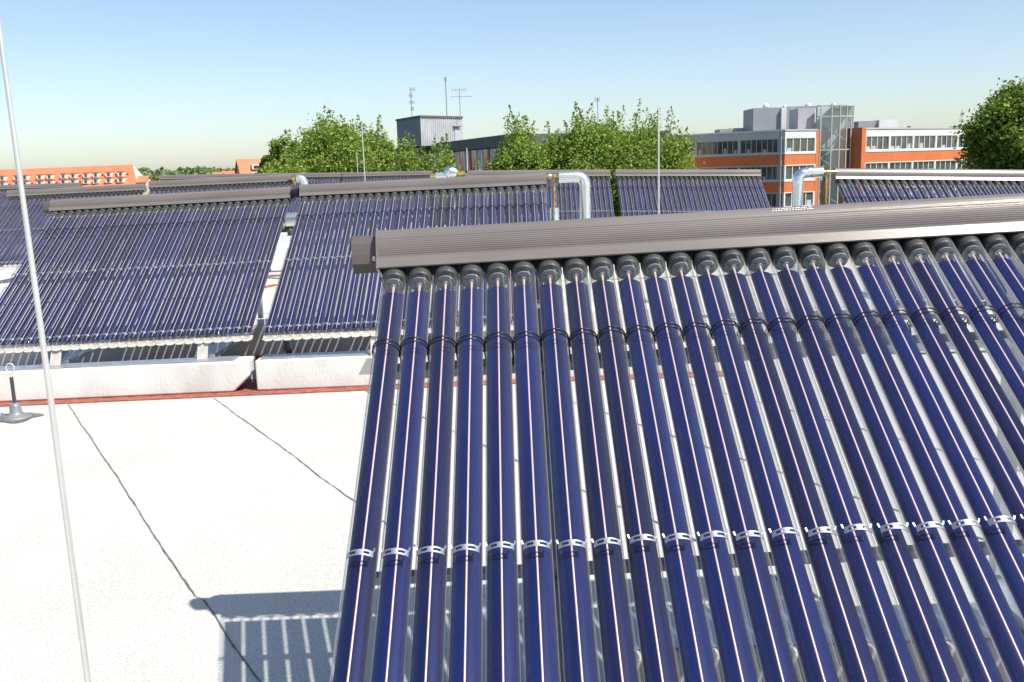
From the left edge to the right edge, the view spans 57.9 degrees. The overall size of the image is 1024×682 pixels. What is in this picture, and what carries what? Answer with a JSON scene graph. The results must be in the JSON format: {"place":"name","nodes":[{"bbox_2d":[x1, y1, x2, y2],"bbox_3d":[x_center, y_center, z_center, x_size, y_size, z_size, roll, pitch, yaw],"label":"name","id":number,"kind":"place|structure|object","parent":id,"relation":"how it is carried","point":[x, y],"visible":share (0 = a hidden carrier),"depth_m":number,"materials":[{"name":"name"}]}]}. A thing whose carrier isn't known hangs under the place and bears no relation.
{"place":"outdoors","nodes":[
{"label":"outdoors","id":0,"kind":"place"},
{"bbox_2d":[0,165,142,239],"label":"apartment building","id":1,"kind":"structure","parent":0,"point":[105,175],"depth_m":245.00,"materials":[{"name":"orange brick"}]},
{"bbox_2d":[0,166,234,191],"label":"distant wood","id":2,"kind":"object","parent":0,"point":[154,175],"visible":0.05,"depth_m":676.25,"materials":[{"name":"green plant"}]},
{"bbox_2d":[135,176,153,213],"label":"house","id":3,"kind":"structure","parent":0,"point":[145,180],"depth_m":232.57,"materials":[{"name":"orange tile"}]},
{"bbox_2d":[222,171,234,173],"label":"house","id":4,"kind":"structure","parent":0,"point":[228,172],"depth_m":228.33,"materials":[{"name":"orange tile"}]},
{"bbox_2d":[235,159,260,231],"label":"house","id":5,"kind":"structure","parent":0,"point":[246,165],"depth_m":188.23,"materials":[{"name":"orange tile"}]},
{"bbox_2d":[392,133,578,225],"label":"grey building","id":6,"kind":"structure","parent":0,"point":[483,148],"depth_m":101.46,"materials":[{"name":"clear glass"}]},
{"bbox_2d":[395,115,462,147],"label":"roof penthouse","id":7,"kind":"object","parent":6,"relation":"on","point":[424,129],"visible":0.67,"depth_m":113.57,"materials":[{"name":"metal"}]},
{"bbox_2d":[409,87,414,111],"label":"aerial","id":8,"kind":"object","parent":7,"relation":"on","point":[410,95],"visible":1,"depth_m":113.42,"materials":[{"name":"grey metal"}]},
{"bbox_2d":[444,77,446,115],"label":"aerial","id":9,"kind":"object","parent":7,"relation":"on","point":[446,95],"visible":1,"depth_m":114.30,"materials":[{"name":"grey metal"}]},
{"bbox_2d":[453,126,461,140],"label":"door","id":10,"kind":"structure","parent":7,"relation":"in","point":[456,128],"depth_m":115.35,"materials":[{"name":"grey metal"}]},
{"bbox_2d":[452,88,470,117],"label":"aerial","id":11,"kind":"object","parent":7,"relation":"on","point":[459,96],"visible":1,"depth_m":114.35,"materials":[{"name":"grey metal"}]},
{"bbox_2d":[455,152,457,166],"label":"window","id":12,"kind":"structure","parent":6,"relation":"in","point":[456,153],"depth_m":106.79,"materials":[{"name":"grey glass"}]},
{"bbox_2d":[460,151,463,169],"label":"window","id":13,"kind":"structure","parent":6,"relation":"in","point":[461,153],"depth_m":105.06,"materials":[{"name":"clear glass"}]},
{"bbox_2d":[466,151,469,169],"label":"window","id":14,"kind":"structure","parent":6,"relation":"in","point":[467,154],"depth_m":103.15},
{"bbox_2d":[471,150,474,169],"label":"window","id":15,"kind":"structure","parent":6,"relation":"in","point":[473,151],"depth_m":101.43,"materials":[{"name":"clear glass"}]},
{"bbox_2d":[477,150,481,168],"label":"window","id":16,"kind":"structure","parent":6,"relation":"in","point":[478,151],"depth_m":99.49,"materials":[{"name":"grey glass"}]},
{"bbox_2d":[483,149,487,168],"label":"window","id":17,"kind":"structure","parent":6,"relation":"in","point":[485,150],"depth_m":97.84,"materials":[{"name":"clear glass"}]},
{"bbox_2d":[490,149,493,163],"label":"window","id":18,"kind":"structure","parent":6,"relation":"in","point":[491,150],"depth_m":95.98,"materials":[{"name":"grey glass"}]},
{"bbox_2d":[595,97,599,122],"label":"aerial","id":19,"kind":"object","parent":6,"relation":"on","point":[597,99],"visible":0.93,"depth_m":97.16,"materials":[{"name":"grey metal"}]},
{"bbox_2d":[0,0,1023,170],"label":"sky","id":20,"kind":"structure","parent":0,"point":[152,84],"materials":[{"name":"blue"}]},
{"bbox_2d":[626,131,670,150],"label":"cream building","id":21,"kind":"structure","parent":0,"point":[664,133],"depth_m":109.16,"materials":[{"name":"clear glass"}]},
{"bbox_2d":[670,102,981,210],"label":"office building","id":22,"kind":"structure","parent":0,"point":[779,147],"depth_m":112.41,"materials":[{"name":"orange brick"}]},
{"bbox_2d":[673,142,694,155],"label":"window","id":23,"kind":"structure","parent":22,"relation":"in","point":[692,148],"depth_m":115.04,"materials":[{"name":"grey glass"}]},
{"bbox_2d":[697,167,736,180],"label":"window","id":24,"kind":"structure","parent":22,"relation":"in","point":[726,167],"depth_m":112.96,"materials":[{"name":"grey glass"}]},
{"bbox_2d":[697,194,736,206],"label":"window","id":25,"kind":"structure","parent":22,"relation":"in","point":[716,194],"depth_m":113.68,"materials":[{"name":"grey glass"}]},
{"bbox_2d":[697,140,737,155],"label":"window","id":26,"kind":"structure","parent":22,"relation":"in","point":[715,147],"depth_m":112.90,"materials":[{"name":"grey glass"}]},
{"bbox_2d":[740,166,782,180],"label":"window","id":27,"kind":"structure","parent":22,"relation":"in","point":[767,172],"depth_m":109.71,"materials":[{"name":"grey glass"}]},
{"bbox_2d":[741,193,781,206],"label":"window","id":28,"kind":"structure","parent":22,"relation":"in","point":[771,197],"depth_m":110.07,"materials":[{"name":"grey glass"}]},
{"bbox_2d":[740,138,783,153],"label":"window","id":29,"kind":"structure","parent":22,"relation":"in","point":[759,145],"depth_m":109.83,"materials":[{"name":"grey glass"}]},
{"bbox_2d":[785,192,812,206],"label":"window","id":30,"kind":"structure","parent":22,"relation":"in","point":[807,196],"depth_m":110.56,"materials":[{"name":"white glass"}]},
{"bbox_2d":[786,138,813,151],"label":"window","id":31,"kind":"structure","parent":22,"relation":"in","point":[793,144],"depth_m":109.03,"materials":[{"name":"white glass"}]},
{"bbox_2d":[786,165,813,179],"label":"window","id":32,"kind":"structure","parent":22,"relation":"in","point":[790,170],"depth_m":109.14,"materials":[{"name":"white glass"}]},
{"bbox_2d":[865,163,887,168],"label":"window","id":33,"kind":"structure","parent":22,"relation":"in","point":[868,165],"depth_m":112.54,"materials":[{"name":"grey glass"}]},
{"bbox_2d":[866,136,888,149],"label":"window","id":34,"kind":"structure","parent":22,"relation":"in","point":[873,142],"depth_m":112.00,"materials":[{"name":"white glass"}]},
{"bbox_2d":[888,188,909,200],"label":"window","id":35,"kind":"structure","parent":22,"relation":"in","point":[900,188],"depth_m":115.38,"materials":[{"name":"grey glass"}]},
{"bbox_2d":[890,162,910,168],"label":"window","id":36,"kind":"structure","parent":22,"relation":"in","point":[893,165],"depth_m":114.74,"materials":[{"name":"grey glass"}]},
{"bbox_2d":[891,136,911,149],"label":"window","id":37,"kind":"structure","parent":22,"relation":"in","point":[897,142],"depth_m":114.18,"materials":[{"name":"white glass"}]},
{"bbox_2d":[912,186,931,198],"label":"window","id":38,"kind":"structure","parent":22,"relation":"in","point":[929,186],"depth_m":117.60,"materials":[{"name":"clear glass"}]},
{"bbox_2d":[913,161,933,168],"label":"window","id":39,"kind":"structure","parent":22,"relation":"in","point":[923,164],"depth_m":116.98,"materials":[{"name":"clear glass"}]},
{"bbox_2d":[914,136,934,148],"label":"window","id":40,"kind":"structure","parent":22,"relation":"in","point":[920,142],"depth_m":116.42,"materials":[{"name":"white glass"}]},
{"bbox_2d":[934,186,953,196],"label":"window","id":41,"kind":"structure","parent":22,"relation":"in","point":[937,186],"depth_m":119.74,"materials":[{"name":"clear glass"}]},
{"bbox_2d":[936,160,955,168],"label":"window","id":42,"kind":"structure","parent":22,"relation":"in","point":[939,164],"depth_m":119.13,"materials":[{"name":"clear glass"}]},
{"bbox_2d":[937,135,956,148],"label":"window","id":43,"kind":"structure","parent":22,"relation":"in","point":[943,141],"depth_m":118.58,"materials":[{"name":"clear glass"}]},
{"bbox_2d":[957,160,973,168],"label":"window","id":44,"kind":"structure","parent":22,"relation":"in","point":[964,161],"depth_m":120.86,"materials":[{"name":"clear glass"}]},
{"label":"ground","id":45,"kind":"structure","parent":0,"visible":0},
{"bbox_2d":[257,155,272,172],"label":"tree","id":46,"kind":"object","parent":45,"relation":"on","point":[265,159],"visible":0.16,"depth_m":68.45,"materials":[{"name":"green plant"}]},
{"bbox_2d":[257,129,302,172],"bbox_3d":[-12.033,-3.190,52.088,3.842,17.146,3.570,-2,11,0],"label":"tree","id":47,"kind":"object","parent":45,"relation":"on","point":[277,149],"visible":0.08,"depth_m":50.42,"materials":[{"name":"green plant"}]},
{"bbox_2d":[264,105,396,231],"bbox_3d":[-8.372,-2.550,45.929,7.090,17.938,7.302,-2,11,0],"label":"tree","id":48,"kind":"object","parent":45,"relation":"on","point":[335,147],"visible":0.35,"depth_m":43.95,"materials":[{"name":"green plant"}]},
{"bbox_2d":[354,115,402,225],"bbox_3d":[-6.750,-2.634,47.365,3.797,17.470,3.337,-2,11,0],"label":"tree","id":49,"kind":"object","parent":45,"relation":"on","point":[388,153],"visible":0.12,"depth_m":45.67,"materials":[{"name":"green plant"}]},
{"bbox_2d":[368,130,434,228],"bbox_3d":[-4.809,-1.697,44.635,4.486,16.514,3.557,-2,11,0],"label":"tree","id":50,"kind":"object","parent":45,"relation":"on","point":[409,160],"visible":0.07,"depth_m":42.77,"materials":[{"name":"green plant"}]},
{"bbox_2d":[410,132,481,225],"bbox_3d":[-2.590,-1.473,43.545,4.575,16.344,5.019,-2,11,0],"label":"tree","id":51,"kind":"object","parent":45,"relation":"on","point":[443,164],"visible":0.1,"depth_m":41.55,"materials":[{"name":"green plant"}]},
{"bbox_2d":[0,222,1023,681],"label":"roof deck","id":52,"kind":"structure","parent":45,"relation":"on","point":[210,536],"depth_m":4.41,"materials":[{"name":"concrete"}]},
{"bbox_2d":[0,363,43,422],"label":"roof anchor","id":53,"kind":"object","parent":52,"relation":"on","point":[16,414],"visible":1,"depth_m":6.61,"materials":[{"name":"silver metal"}]},
{"bbox_2d":[0,182,81,247],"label":"solar collector","id":54,"kind":"object","parent":52,"relation":"on","point":[3,191],"visible":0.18,"depth_m":22.68,"materials":[{"name":"blue"}]},
{"bbox_2d":[0,19,90,681],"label":"lightning rod","id":55,"kind":"object","parent":52,"relation":"on","point":[61,482],"visible":1,"depth_m":2.42,"materials":[{"name":"metal"}]},
{"bbox_2d":[0,282,93,303],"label":"ballast block","id":56,"kind":"structure","parent":52,"relation":"on","point":[3,287],"depth_m":13.26,"materials":[{"name":"concrete"}]},
{"bbox_2d":[0,183,146,283],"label":"solar collector","id":57,"kind":"object","parent":52,"relation":"on","point":[40,196],"visible":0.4,"depth_m":14.85,"materials":[{"name":"blue"}]},
{"bbox_2d":[94,274,246,301],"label":"ballast block","id":58,"kind":"structure","parent":52,"relation":"on","point":[176,289],"depth_m":13.06,"materials":[{"name":"concrete"}]},
{"bbox_2d":[114,174,293,278],"bbox_3d":[-4.539,-1.363,14.137,2.271,1.273,2.305,-2,42,1],"label":"solar collector","id":59,"kind":"object","parent":58,"relation":"on","point":[227,183],"visible":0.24,"depth_m":14.50,"materials":[{"name":"blue"}]},
{"bbox_2d":[158,173,252,224],"bbox_3d":[-7.549,-3.191,22.143,2.278,1.593,1.874,-2,11,1],"label":"solar collector","id":60,"kind":"object","parent":52,"relation":"on","point":[181,177],"visible":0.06,"depth_m":22.79,"materials":[{"name":"blue"}]},
{"bbox_2d":[255,349,291,359],"bbox_3d":[-1.998,0.112,8.658,7.400,0.102,0.556,-2,11,0],"label":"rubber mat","id":61,"kind":"object","parent":52,"relation":"on","point":[287,352],"depth_m":8.58,"materials":[{"name":"black rubber"}]},
{"bbox_2d":[0,318,290,365],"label":"ballast block","id":62,"kind":"structure","parent":61,"relation":"on","point":[256,345],"depth_m":8.49,"materials":[{"name":"concrete"}]},
{"bbox_2d":[290,302,681,352],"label":"ballast block","id":63,"kind":"structure","parent":61,"relation":"on","point":[331,344],"depth_m":8.48,"materials":[{"name":"concrete"}]},
{"bbox_2d":[277,236,297,247],"bbox_3d":[-5.558,-2.369,22.073,0.873,0.268,0.596,-2,11,0],"label":"plastic film","id":64,"kind":"object","parent":52,"relation":"on","point":[283,242],"visible":0.32,"depth_m":21.93,"materials":[{"name":"white plastic"}]},
{"bbox_2d":[287,228,292,235],"bbox_3d":[-6.371,-3.130,26.571,0.170,0.200,0.170,-2,11,0],"label":"pipe stub","id":65,"kind":"object","parent":52,"relation":"on","point":[289,232],"visible":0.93,"depth_m":26.51,"materials":[{"name":"grey metal"}]},
{"bbox_2d":[238,173,341,235],"bbox_3d":[-5.451,-3.358,22.680,2.289,1.538,1.874,-2,11,1],"label":"solar collector","id":66,"kind":"object","parent":52,"relation":"on","point":[319,176],"visible":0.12,"depth_m":23.30,"materials":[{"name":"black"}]},
{"bbox_2d":[296,174,309,222],"bbox_3d":[-3.267,-2.203,14.524,0.172,0.826,0.124,-2,11,0],"label":"insulated pipe","id":67,"kind":"object","parent":52,"relation":"on","point":[301,179],"visible":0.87,"depth_m":14.42,"materials":[{"name":"silver metal"}]},
{"bbox_2d":[288,176,295,184],"bbox_3d":[-3.419,-2.509,14.467,0.145,0.130,0.070,-2,11,0],"label":"brass valve","id":68,"kind":"object","parent":67,"relation":"attached to","point":[293,178],"visible":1,"depth_m":14.45,"materials":[{"name":"gold metal"}]},
{"bbox_2d":[283,207,430,235],"bbox_3d":[-2.638,-1.749,15.934,2.655,1.043,0.240,-2,11,0],"label":"insulated pipe","id":69,"kind":"object","parent":52,"relation":"on","point":[290,219],"depth_m":15.77,"materials":[{"name":"silver metal"}]},
{"bbox_2d":[0,370,722,406],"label":"rubber mat","id":70,"kind":"object","parent":52,"relation":"on","point":[247,387],"visible":0.27,"depth_m":7.05,"materials":[{"name":"red rubber"}]},
{"bbox_2d":[0,356,255,401],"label":"ballast block","id":71,"kind":"structure","parent":70,"relation":"on","point":[147,377],"depth_m":7.09,"materials":[{"name":"concrete"}]},
{"bbox_2d":[0,186,293,364],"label":"solar collector","id":72,"kind":"object","parent":71,"relation":"on","point":[166,203],"visible":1,"depth_m":7.92,"materials":[{"name":"blue"}]},
{"bbox_2d":[290,188,299,198],"bbox_3d":[-2.009,-1.374,8.619,0.097,0.110,0.168,-12,14,-43],"label":"header joint","id":73,"kind":"object","parent":72,"relation":"attached to","point":[294,193],"visible":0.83,"depth_m":8.57,"materials":[{"name":"black"}]},
{"bbox_2d":[255,338,720,389],"bbox_3d":[-0.180,0.172,7.192,3.570,0.278,0.220,-2,11,0],"label":"ballast block","id":74,"kind":"object","parent":70,"relation":"on","point":[314,370],"depth_m":7.09,"materials":[{"name":"concrete"}]},
{"bbox_2d":[262,172,547,358],"bbox_3d":[-0.780,-0.345,8.087,2.271,1.174,2.246,-3,41,1],"label":"solar collector","id":75,"kind":"object","parent":74,"relation":"on","point":[396,217],"visible":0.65,"depth_m":8.13,"materials":[{"name":"blue"}]},
{"bbox_2d":[546,173,560,285],"bbox_3d":[0.400,-0.801,8.619,0.133,1.499,0.088,-7,12,-26],"label":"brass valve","id":76,"kind":"object","parent":75,"relation":"attached to","point":[554,213],"visible":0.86,"depth_m":8.51,"materials":[{"name":"metal"}]},
{"bbox_2d":[361,124,368,233],"bbox_3d":[-2.732,-2.757,17.272,0.340,2.540,0.340,-2,11,0],"label":"lightning rod","id":77,"kind":"object","parent":52,"relation":"on","point":[363,157],"visible":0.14,"depth_m":17.14,"materials":[{"name":"metal"}]},
{"bbox_2d":[339,171,432,234],"bbox_3d":[-3.146,-3.426,22.703,2.277,1.458,1.874,-2,11,1],"label":"solar collector","id":78,"kind":"object","parent":52,"relation":"on","point":[395,175],"visible":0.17,"depth_m":23.36,"materials":[{"name":"blue"}]},
{"bbox_2d":[430,167,464,225],"bbox_3d":[-1.176,-2.425,17.343,0.658,1.656,0.200,-2,11,0],"label":"insulated pipe","id":79,"kind":"object","parent":52,"relation":"on","point":[451,171],"visible":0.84,"depth_m":17.17,"materials":[{"name":"silver metal"}]},
{"bbox_2d":[558,171,591,306],"bbox_3d":[0.594,-0.871,9.039,0.293,1.562,0.955,-2,11,0],"label":"insulated pipe","id":80,"kind":"object","parent":52,"relation":"on","point":[581,179],"visible":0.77,"depth_m":8.48,"materials":[{"name":"silver metal"}]},
{"bbox_2d":[487,260,804,283],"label":"ballast block","id":81,"kind":"structure","parent":52,"relation":"on","point":[744,270],"depth_m":13.16,"materials":[{"name":"concrete"}]},
{"bbox_2d":[467,169,613,224],"bbox_3d":[0.421,-1.544,14.256,2.271,1.206,2.266,0,42,1],"label":"solar collector","id":82,"kind":"object","parent":81,"relation":"on","point":[592,175],"visible":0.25,"depth_m":14.34,"materials":[{"name":"blue"}]},
{"bbox_2d":[615,169,769,215],"bbox_3d":[2.750,-1.556,14.090,2.271,1.150,2.232,0,42,1],"label":"solar collector","id":83,"kind":"object","parent":81,"relation":"on","point":[644,193],"visible":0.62,"depth_m":14.25,"materials":[{"name":"blue"}]},
{"bbox_2d":[644,104,673,302],"bbox_3d":[1.666,-1.531,10.506,0.340,2.251,0.340,-2,11,0],"label":"lightning rod","id":84,"kind":"object","parent":52,"relation":"on","point":[646,300],"visible":0.29,"depth_m":10.45,"materials":[{"name":"metal"}]},
{"bbox_2d":[789,167,823,319],"bbox_3d":[2.872,-0.948,9.045,0.289,1.488,0.108,-2,11,0],"label":"insulated pipe","id":85,"kind":"object","parent":52,"relation":"on","point":[800,175],"visible":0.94,"depth_m":8.90,"materials":[{"name":"silver metal"}]},
{"bbox_2d":[817,170,837,317],"bbox_3d":[3.080,-0.942,9.042,0.153,1.444,0.079,-2,11,0],"label":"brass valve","id":86,"kind":"object","parent":85,"relation":"attached to","point":[824,188],"visible":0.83,"depth_m":8.93,"materials":[{"name":"metal"}]},
{"bbox_2d":[630,602,1023,681],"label":"ballast block","id":87,"kind":"object","parent":52,"relation":"on","point":[951,645],"depth_m":2.64,"materials":[{"name":"concrete"}]},
{"bbox_2d":[902,314,1003,352],"bbox_3d":[5.599,-0.127,7.687,4.800,0.270,0.300,-2,11,0],"label":"ballast block","id":88,"kind":"object","parent":52,"relation":"on","point":[942,331],"depth_m":7.53,"materials":[{"name":"concrete"}]},
{"bbox_2d":[831,168,1023,314],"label":"solar collector","id":89,"kind":"object","parent":88,"relation":"on","point":[988,179],"visible":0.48,"depth_m":8.91,"materials":[{"name":"blue"}]},
{"bbox_2d":[480,104,556,221],"bbox_3d":[0.758,-2.585,45.515,4.975,17.609,4.544,-2,11,0],"label":"tree","id":90,"kind":"object","parent":45,"relation":"on","point":[519,150],"visible":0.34,"depth_m":43.19,"materials":[{"name":"green plant"}]},
{"bbox_2d":[535,121,573,169],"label":"tree","id":91,"kind":"object","parent":45,"relation":"on","point":[550,141],"visible":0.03,"depth_m":46.57,"materials":[{"name":"green plant"}]},
{"bbox_2d":[539,102,638,220],"bbox_3d":[3.966,-2.889,46.388,6.699,17.708,6.676,-2,11,0],"label":"tree","id":92,"kind":"object","parent":45,"relation":"on","point":[595,146],"visible":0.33,"depth_m":43.70,"materials":[{"name":"green plant"}]},
{"bbox_2d":[596,99,724,216],"bbox_3d":[7.101,-2.994,46.286,7.122,17.767,6.657,-2,11,0],"label":"tree","id":93,"kind":"object","parent":45,"relation":"on","point":[671,156],"visible":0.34,"depth_m":43.95,"materials":[{"name":"green plant"}]},
{"bbox_2d":[949,76,1023,195],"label":"tree","id":94,"kind":"object","parent":45,"relation":"on","point":[993,136],"visible":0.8,"depth_m":59.56,"materials":[{"name":"green plant"}]},
{"bbox_3d":[1.561,1.183,1.363,2.750,0.255,0.270,-2,11,0],"label":"ballast block","id":95,"kind":"object","parent":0,"visible":0},
{"bbox_2d":[329,193,1023,681],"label":"solar collector","id":96,"kind":"object","parent":95,"relation":"on","point":[555,569],"visible":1,"depth_m":2.17,"materials":[{"name":"blue"}]}
]}

